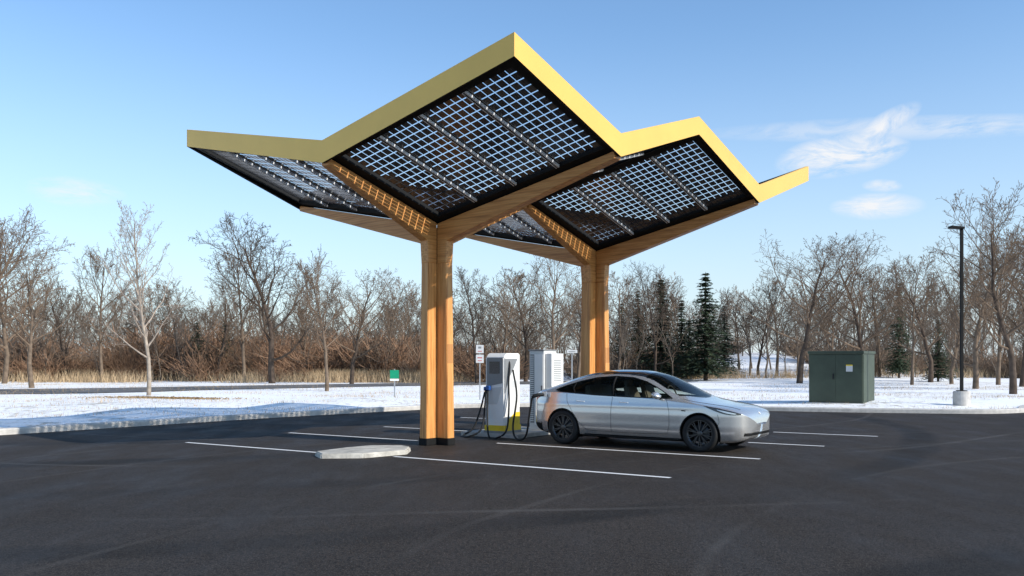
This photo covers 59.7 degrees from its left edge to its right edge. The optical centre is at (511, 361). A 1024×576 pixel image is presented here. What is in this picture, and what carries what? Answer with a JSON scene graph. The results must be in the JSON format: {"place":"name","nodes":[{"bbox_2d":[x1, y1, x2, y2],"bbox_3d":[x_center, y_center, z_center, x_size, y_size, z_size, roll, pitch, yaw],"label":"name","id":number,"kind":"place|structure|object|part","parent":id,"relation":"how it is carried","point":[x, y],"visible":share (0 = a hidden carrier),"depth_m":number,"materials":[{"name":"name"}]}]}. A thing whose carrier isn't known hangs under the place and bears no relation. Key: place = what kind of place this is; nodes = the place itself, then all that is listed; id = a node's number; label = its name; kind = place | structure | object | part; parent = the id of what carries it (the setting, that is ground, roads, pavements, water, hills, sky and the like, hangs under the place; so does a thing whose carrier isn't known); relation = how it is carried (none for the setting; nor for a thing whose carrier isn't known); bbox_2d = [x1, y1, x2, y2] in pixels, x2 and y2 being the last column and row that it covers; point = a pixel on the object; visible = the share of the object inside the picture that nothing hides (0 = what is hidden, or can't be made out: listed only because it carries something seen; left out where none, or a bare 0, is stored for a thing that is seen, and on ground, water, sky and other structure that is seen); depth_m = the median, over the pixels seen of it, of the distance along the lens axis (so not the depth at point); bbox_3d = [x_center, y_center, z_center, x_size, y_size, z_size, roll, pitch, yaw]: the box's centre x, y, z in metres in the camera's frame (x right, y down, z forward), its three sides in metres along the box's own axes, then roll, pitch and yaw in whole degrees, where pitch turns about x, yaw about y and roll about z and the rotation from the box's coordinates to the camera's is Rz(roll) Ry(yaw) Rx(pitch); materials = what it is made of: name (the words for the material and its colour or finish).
{"place":"outdoors","nodes":[
{"label":"outdoors","id":0,"kind":"place"},
{"bbox_2d":[0,381,694,393],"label":"road","id":1,"kind":"structure","parent":0,"point":[86,390],"depth_m":49.46,"materials":[{"name":"grey asphalt"}]},
{"bbox_2d":[315,445,410,458],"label":"traffic island","id":2,"kind":"structure","parent":0,"point":[369,451],"depth_m":15.40,"materials":[{"name":"concrete"}]},
{"bbox_2d":[0,366,1019,382],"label":"dry grass","id":3,"kind":"structure","parent":0,"point":[340,376],"depth_m":64.96,"materials":[{"name":"beige plant"}]},
{"bbox_2d":[0,407,1023,575],"bbox_3d":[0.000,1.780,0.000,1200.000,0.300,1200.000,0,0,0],"label":"parking lot","id":4,"kind":"structure","parent":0,"point":[907,494],"depth_m":10.39,"materials":[{"name":"black asphalt"}]},
{"bbox_2d":[187,32,808,445],"bbox_3d":[0.278,-1.535,19.796,8.520,6.330,11.300,0,0,39],"label":"solar canopy","id":5,"kind":"object","parent":4,"relation":"on","point":[437,222],"visible":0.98,"depth_m":17.25,"materials":[{"name":"gold metal"}]},
{"bbox_2d":[461,427,549,438],"bbox_3d":[0.050,1.585,20.050,1.500,0.090,2.000,0,0,33],"label":"concrete pad","id":6,"kind":"object","parent":4,"relation":"on","point":[522,433],"visible":0.4,"depth_m":19.35,"materials":[{"name":"grey concrete"}]},
{"bbox_2d":[463,353,520,438],"bbox_3d":[-0.414,0.738,19.327,1.065,1.835,1.100,0,0,33],"label":"charging station","id":7,"kind":"object","parent":6,"relation":"on","point":[499,395],"visible":1,"depth_m":19.20,"materials":[{"name":"white metal"}]},
{"bbox_2d":[528,349,562,429],"bbox_3d":[0.771,0.635,20.263,0.577,1.810,0.610,0,0,33],"label":"power cabinet","id":8,"kind":"object","parent":6,"relation":"on","point":[546,368],"visible":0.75,"depth_m":20.07,"materials":[{"name":"white metal"}]},
{"bbox_3d":[0.602,0.630,20.040,0.220,1.580,0.012,0,0,33],"label":"cabinet door","id":9,"kind":"part","parent":8,"relation":"part of","materials":[{"name":"grey metal"}]},
{"bbox_2d":[0,403,1023,434],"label":"kerb","id":10,"kind":"structure","parent":4,"relation":"on","point":[87,426],"depth_m":27.07,"materials":[{"name":"concrete"}]},
{"bbox_2d":[185,417,861,477],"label":"parking markings","id":11,"kind":"object","parent":4,"relation":"on","point":[524,444],"visible":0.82,"depth_m":16.13,"materials":[{"name":"white paint"}]},
{"bbox_2d":[536,370,769,451],"bbox_3d":[2.685,0.897,17.568,4.550,1.468,2.230,0,0,34],"label":"parked car","id":12,"kind":"object","parent":4,"relation":"on","point":[599,404],"visible":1,"depth_m":16.91,"materials":[{"name":"silver metal"}]},
{"bbox_2d":[512,370,543,440],"bbox_3d":[0.231,0.902,18.454,0.281,1.454,1.421,0,0,-25],"label":"vehicle charging cable","id":13,"kind":"object","parent":12,"relation":"attached to","point":[532,397],"visible":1,"depth_m":18.34,"materials":[{"name":"black rubber"}]},
{"bbox_3d":[1.565,0.328,18.337,0.968,0.276,1.031,0,0,34],"label":"rear window","id":14,"kind":"part","parent":12,"relation":"part of","materials":[{"name":"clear glass"}]},
{"bbox_3d":[1.524,0.974,17.275,0.900,0.716,0.055,0,0,34],"label":"door","id":15,"kind":"part","parent":12,"relation":"part of","materials":[{"name":"silver metal"}]},
{"bbox_3d":[2.539,0.974,18.757,0.900,0.716,0.055,0,0,34],"label":"door","id":16,"kind":"part","parent":12,"relation":"part of","materials":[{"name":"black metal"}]},
{"bbox_3d":[2.379,0.996,16.689,1.172,0.684,0.047,0,0,34],"label":"door","id":17,"kind":"part","parent":12,"relation":"part of","materials":[{"name":"silver metal"}]},
{"bbox_3d":[2.793,0.484,18.367,2.522,0.397,0.321,0,0,34],"label":"side window","id":18,"kind":"part","parent":12,"relation":"part of","materials":[{"name":"glass"}]},
{"bbox_3d":[3.395,0.996,18.168,1.172,0.684,0.047,0,0,34],"label":"door","id":19,"kind":"part","parent":12,"relation":"part of","materials":[{"name":"metal"}]},
{"bbox_2d":[0,352,1023,427],"bbox_3d":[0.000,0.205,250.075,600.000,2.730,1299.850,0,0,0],"label":"snowy ground","id":20,"kind":"structure","parent":0,"point":[8,419],"depth_m":37.70,"materials":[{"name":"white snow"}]},
{"bbox_2d":[0,213,60,383],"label":"bare tree","id":21,"kind":"object","parent":20,"relation":"on","point":[6,362],"visible":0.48,"depth_m":59.84,"materials":[{"name":"brown plant"}]},
{"bbox_2d":[0,205,74,310],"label":"bare tree","id":22,"kind":"object","parent":20,"relation":"on","point":[7,244],"visible":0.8,"depth_m":57.11,"materials":[{"name":"brown plant"}]},
{"bbox_2d":[0,234,88,387],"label":"bare tree","id":23,"kind":"object","parent":20,"relation":"on","point":[29,360],"visible":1,"depth_m":51.66,"materials":[{"name":"brown plant"}]},
{"bbox_2d":[22,277,88,377],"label":"bare tree","id":24,"kind":"object","parent":20,"relation":"on","point":[58,323],"visible":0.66,"depth_m":66.01,"materials":[{"name":"brown plant"}]},
{"bbox_2d":[69,246,143,379],"bbox_3d":[-29.425,-3.333,63.743,4.447,9.835,6.616,0,0,-44],"label":"bare tree","id":25,"kind":"object","parent":20,"relation":"on","point":[99,331],"visible":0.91,"depth_m":63.14,"materials":[{"name":"brown plant"}]},
{"bbox_2d":[86,200,183,395],"bbox_3d":[-16.771,-2.830,39.969,4.341,8.884,4.399,0,0,-27],"label":"bare tree","id":26,"kind":"object","parent":20,"relation":"on","point":[141,310],"visible":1,"depth_m":40.11,"materials":[{"name":"grey plant"}]},
{"bbox_2d":[134,278,195,377],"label":"bare tree","id":27,"kind":"object","parent":20,"relation":"on","point":[167,302],"visible":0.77,"depth_m":71.30,"materials":[{"name":"brown plant"}]},
{"bbox_2d":[78,396,259,399],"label":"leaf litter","id":28,"kind":"object","parent":20,"relation":"on","point":[199,398],"visible":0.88,"depth_m":36.22,"materials":[{"name":"brown plant"}]},
{"bbox_2d":[177,323,210,378],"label":"evergreen tree","id":29,"kind":"object","parent":20,"relation":"on","point":[197,337],"visible":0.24,"depth_m":69.88,"materials":[{"name":"green plant"}]},
{"bbox_2d":[172,275,262,380],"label":"bare tree","id":30,"kind":"object","parent":20,"relation":"on","point":[226,336],"visible":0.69,"depth_m":68.78,"materials":[{"name":"brown plant"}]},
{"bbox_2d":[217,323,235,377],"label":"evergreen tree","id":31,"kind":"object","parent":20,"relation":"on","point":[225,343],"visible":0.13,"depth_m":71.94,"materials":[{"name":"green plant"}]},
{"bbox_2d":[206,245,275,378],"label":"bare tree","id":32,"kind":"object","parent":20,"relation":"on","point":[241,332],"visible":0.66,"depth_m":64.96,"materials":[{"name":"brown plant"}]},
{"bbox_2d":[188,212,338,382],"bbox_3d":[-16.668,-4.407,61.005,9.612,12.152,9.455,0,0,6],"label":"bare tree","id":33,"kind":"object","parent":20,"relation":"on","point":[264,307],"visible":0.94,"depth_m":60.70,"materials":[{"name":"brown plant"}]},
{"bbox_2d":[278,274,342,372],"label":"bare tree","id":34,"kind":"object","parent":20,"relation":"on","point":[305,319],"visible":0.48,"depth_m":69.50,"materials":[{"name":"brown plant"}]},
{"bbox_2d":[283,254,367,390],"bbox_3d":[-9.719,-1.936,45.884,3.579,7.071,5.324,0,0,10],"label":"bare tree","id":35,"kind":"object","parent":20,"relation":"on","point":[306,276],"visible":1,"depth_m":45.17,"materials":[{"name":"brown plant"}]},
{"bbox_2d":[292,261,400,383],"bbox_3d":[-10.606,-2.495,59.664,6.732,8.222,6.629,0,0,-2],"label":"bare tree","id":36,"kind":"object","parent":20,"relation":"on","point":[355,351],"visible":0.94,"depth_m":59.69,"materials":[{"name":"brown plant"}]},
{"bbox_2d":[351,277,415,372],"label":"bare tree","id":37,"kind":"object","parent":20,"relation":"on","point":[395,311],"visible":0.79,"depth_m":66.39,"materials":[{"name":"brown plant"}]},
{"bbox_2d":[390,369,398,396],"bbox_3d":[-5.000,0.925,37.990,0.380,1.200,0.070,0,0,0],"label":"direction sign","id":38,"kind":"object","parent":20,"relation":"on","point":[394,375],"visible":0.99,"depth_m":37.95,"materials":[{"name":"green metal"}]},
{"bbox_2d":[386,284,420,345],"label":"bare tree","id":39,"kind":"object","parent":20,"relation":"on","point":[411,315],"visible":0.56,"depth_m":72.61,"materials":[{"name":"brown plant"}]},
{"bbox_2d":[452,266,500,382],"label":"bare tree","id":40,"kind":"object","parent":20,"relation":"on","point":[461,277],"visible":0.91,"depth_m":61.51,"materials":[{"name":"brown plant"}]},
{"bbox_2d":[476,345,483,399],"bbox_3d":[-1.260,0.418,34.988,0.300,2.150,0.074,0,0,0],"label":"parking sign","id":41,"kind":"object","parent":20,"relation":"on","point":[479,357],"visible":1,"depth_m":34.95,"materials":[{"name":"white metal"}]},
{"bbox_2d":[0,315,1023,381],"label":"undergrowth","id":42,"kind":"object","parent":20,"relation":"on","point":[136,362],"visible":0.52,"depth_m":67.97,"materials":[{"name":"brown plant"}]},
{"bbox_2d":[0,291,1023,381],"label":"saplings","id":43,"kind":"object","parent":20,"relation":"on","point":[622,342],"visible":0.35,"depth_m":71.68,"materials":[{"name":"brown plant"}]},
{"bbox_2d":[0,265,1023,378],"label":"woodland","id":44,"kind":"object","parent":20,"relation":"on","point":[746,333],"visible":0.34,"depth_m":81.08,"materials":[{"name":"brown plant"}]},
{"bbox_2d":[479,271,546,354],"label":"bare tree","id":45,"kind":"object","parent":20,"relation":"on","point":[508,321],"visible":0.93,"depth_m":65.48,"materials":[{"name":"brown plant"}]},
{"bbox_2d":[472,265,554,380],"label":"bare tree","id":46,"kind":"object","parent":20,"relation":"on","point":[524,329],"visible":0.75,"depth_m":68.67,"materials":[{"name":"brown plant"}]},
{"bbox_2d":[504,238,581,349],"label":"bare tree","id":47,"kind":"object","parent":20,"relation":"on","point":[553,312],"visible":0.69,"depth_m":58.94,"materials":[{"name":"brown plant"}]},
{"bbox_2d":[567,349,576,379],"bbox_3d":[2.420,0.460,35.988,0.420,1.950,0.074,0,0,0],"label":"parking sign","id":48,"kind":"object","parent":20,"relation":"on","point":[571,351],"visible":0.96,"depth_m":35.98,"materials":[{"name":"white metal"}]},
{"bbox_2d":[546,275,624,377],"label":"bare tree","id":49,"kind":"object","parent":20,"relation":"on","point":[579,355],"visible":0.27,"depth_m":64.71,"materials":[{"name":"brown plant"}]},
{"bbox_2d":[577,271,648,369],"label":"bare tree","id":50,"kind":"object","parent":20,"relation":"on","point":[624,299],"visible":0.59,"depth_m":72.69,"materials":[{"name":"brown plant"}]},
{"bbox_2d":[609,304,631,357],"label":"evergreen tree","id":51,"kind":"object","parent":20,"relation":"on","point":[618,337],"visible":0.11,"depth_m":83.93,"materials":[{"name":"green plant"}]},
{"bbox_2d":[621,291,653,369],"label":"evergreen tree","id":52,"kind":"object","parent":20,"relation":"on","point":[635,339],"visible":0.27,"depth_m":77.80,"materials":[{"name":"green plant"}]},
{"bbox_2d":[621,262,692,371],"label":"bare tree","id":53,"kind":"object","parent":20,"relation":"on","point":[655,340],"visible":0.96,"depth_m":69.18,"materials":[{"name":"brown plant"}]},
{"bbox_2d":[631,279,688,378],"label":"evergreen tree","id":54,"kind":"object","parent":20,"relation":"on","point":[650,359],"visible":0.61,"depth_m":71.82,"materials":[{"name":"green plant"}]},
{"bbox_2d":[658,299,691,374],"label":"evergreen tree","id":55,"kind":"object","parent":20,"relation":"on","point":[682,319],"visible":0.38,"depth_m":75.88,"materials":[{"name":"green plant"}]},
{"bbox_2d":[643,274,718,351],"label":"bare tree","id":56,"kind":"object","parent":20,"relation":"on","point":[672,302],"visible":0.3,"depth_m":78.12,"materials":[{"name":"brown plant"}]},
{"bbox_2d":[674,321,701,378],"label":"evergreen tree","id":57,"kind":"object","parent":20,"relation":"on","point":[689,324],"visible":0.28,"depth_m":73.89,"materials":[{"name":"green plant"}]},
{"bbox_2d":[666,272,739,380],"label":"evergreen tree","id":58,"kind":"object","parent":20,"relation":"on","point":[704,367],"visible":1,"depth_m":69.77,"materials":[{"name":"green plant"}]},
{"bbox_2d":[713,306,744,372],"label":"evergreen tree","id":59,"kind":"object","parent":20,"relation":"on","point":[726,351],"visible":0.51,"depth_m":81.70,"materials":[{"name":"green plant"}]},
{"bbox_2d":[715,291,761,369],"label":"bare tree","id":60,"kind":"object","parent":20,"relation":"on","point":[737,335],"visible":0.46,"depth_m":87.47,"materials":[{"name":"brown plant"}]},
{"bbox_2d":[737,282,798,374],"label":"bare tree","id":61,"kind":"object","parent":20,"relation":"on","point":[762,338],"visible":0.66,"depth_m":79.61,"materials":[{"name":"brown plant"}]},
{"bbox_2d":[736,273,800,375],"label":"bare tree","id":62,"kind":"object","parent":20,"relation":"on","point":[781,318],"visible":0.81,"depth_m":78.62,"materials":[{"name":"brown plant"}]},
{"bbox_2d":[709,229,874,382],"bbox_3d":[19.875,-3.727,61.460,9.580,10.721,9.435,0,0,35],"label":"bare tree","id":63,"kind":"object","parent":20,"relation":"on","point":[808,330],"visible":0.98,"depth_m":60.63,"materials":[{"name":"brown plant"}]},
{"bbox_2d":[807,279,867,350],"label":"bare tree","id":64,"kind":"object","parent":20,"relation":"on","point":[836,333],"visible":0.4,"depth_m":73.33,"materials":[{"name":"brown plant"}]},
{"bbox_2d":[806,351,875,403],"bbox_3d":[11.880,0.605,32.150,2.000,1.950,2.000,0,0,33],"label":"utility cabinet","id":65,"kind":"object","parent":20,"relation":"on","point":[841,377],"visible":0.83,"depth_m":31.38,"materials":[{"name":"metal"}]},
{"bbox_3d":[10.995,0.580,31.611,0.876,1.620,0.014,0,0,33],"label":"cabinet door","id":66,"kind":"part","parent":65,"relation":"part of","materials":[{"name":"green metal"}]},
{"bbox_3d":[11.733,0.580,31.124,0.876,1.620,0.014,0,0,33],"label":"cabinet door","id":67,"kind":"part","parent":65,"relation":"part of","materials":[{"name":"green metal"}]},
{"bbox_2d":[785,229,922,350],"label":"bare tree","id":68,"kind":"object","parent":20,"relation":"on","point":[858,328],"visible":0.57,"depth_m":69.09,"materials":[{"name":"brown plant"}]},
{"bbox_2d":[850,264,909,376],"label":"bare tree","id":69,"kind":"object","parent":20,"relation":"on","point":[865,276],"visible":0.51,"depth_m":75.12,"materials":[{"name":"brown plant"}]},
{"bbox_2d":[879,284,916,377],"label":"evergreen tree","id":70,"kind":"object","parent":20,"relation":"on","point":[899,367],"visible":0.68,"depth_m":73.84,"materials":[{"name":"green plant"}]},
{"bbox_2d":[874,252,948,384],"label":"bare tree","id":71,"kind":"object","parent":20,"relation":"on","point":[912,327],"visible":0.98,"depth_m":58.37,"materials":[{"name":"brown plant"}]},
{"bbox_2d":[863,252,970,381],"bbox_3d":[29.813,-3.047,64.416,8.081,9.295,7.958,0,0,1],"label":"bare tree","id":72,"kind":"object","parent":20,"relation":"on","point":[930,369],"visible":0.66,"depth_m":64.08,"materials":[{"name":"brown plant"}]},
{"bbox_2d":[918,320,958,381],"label":"evergreen tree","id":73,"kind":"object","parent":20,"relation":"on","point":[939,355],"visible":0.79,"depth_m":65.85,"materials":[{"name":"green plant"}]},
{"bbox_2d":[948,225,970,405],"bbox_3d":[14.995,-1.481,29.900,0.670,6.123,0.540,0,0,0],"label":"lamp post","id":74,"kind":"object","parent":20,"relation":"on","point":[961,396],"visible":0.94,"depth_m":29.86,"materials":[{"name":"metal"}]},
{"bbox_2d":[923,254,1001,383],"bbox_3d":[30.256,-2.881,60.039,4.920,8.968,5.147,0,0,29],"label":"bare tree","id":75,"kind":"object","parent":20,"relation":"on","point":[956,349],"visible":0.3,"depth_m":59.69,"materials":[{"name":"brown plant"}]},
{"bbox_2d":[916,218,1023,388],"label":"bare tree","id":76,"kind":"object","parent":20,"relation":"on","point":[976,337],"visible":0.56,"depth_m":50.09,"materials":[{"name":"brown plant"}]},
{"bbox_2d":[923,178,1023,393],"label":"bare tree","id":77,"kind":"object","parent":20,"relation":"on","point":[1010,353],"visible":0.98,"depth_m":41.59,"materials":[{"name":"brown plant"}]},
{"bbox_2d":[940,216,1023,335],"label":"bare tree","id":78,"kind":"object","parent":20,"relation":"on","point":[1022,306],"visible":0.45,"depth_m":48.56,"materials":[{"name":"brown plant"}]},
{"bbox_2d":[954,246,1023,384],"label":"bare tree","id":79,"kind":"object","parent":20,"relation":"on","point":[998,374],"visible":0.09,"depth_m":57.88,"materials":[{"name":"brown plant"}]},
{"bbox_2d":[981,229,1023,386],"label":"bare tree","id":80,"kind":"object","parent":20,"relation":"on","point":[1021,382],"visible":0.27,"depth_m":53.86,"materials":[{"name":"brown plant"}]},
{"bbox_2d":[0,0,1023,362],"label":"sky","id":81,"kind":"structure","parent":0,"point":[892,108],"materials":[{"name":"blue"}]}
]}

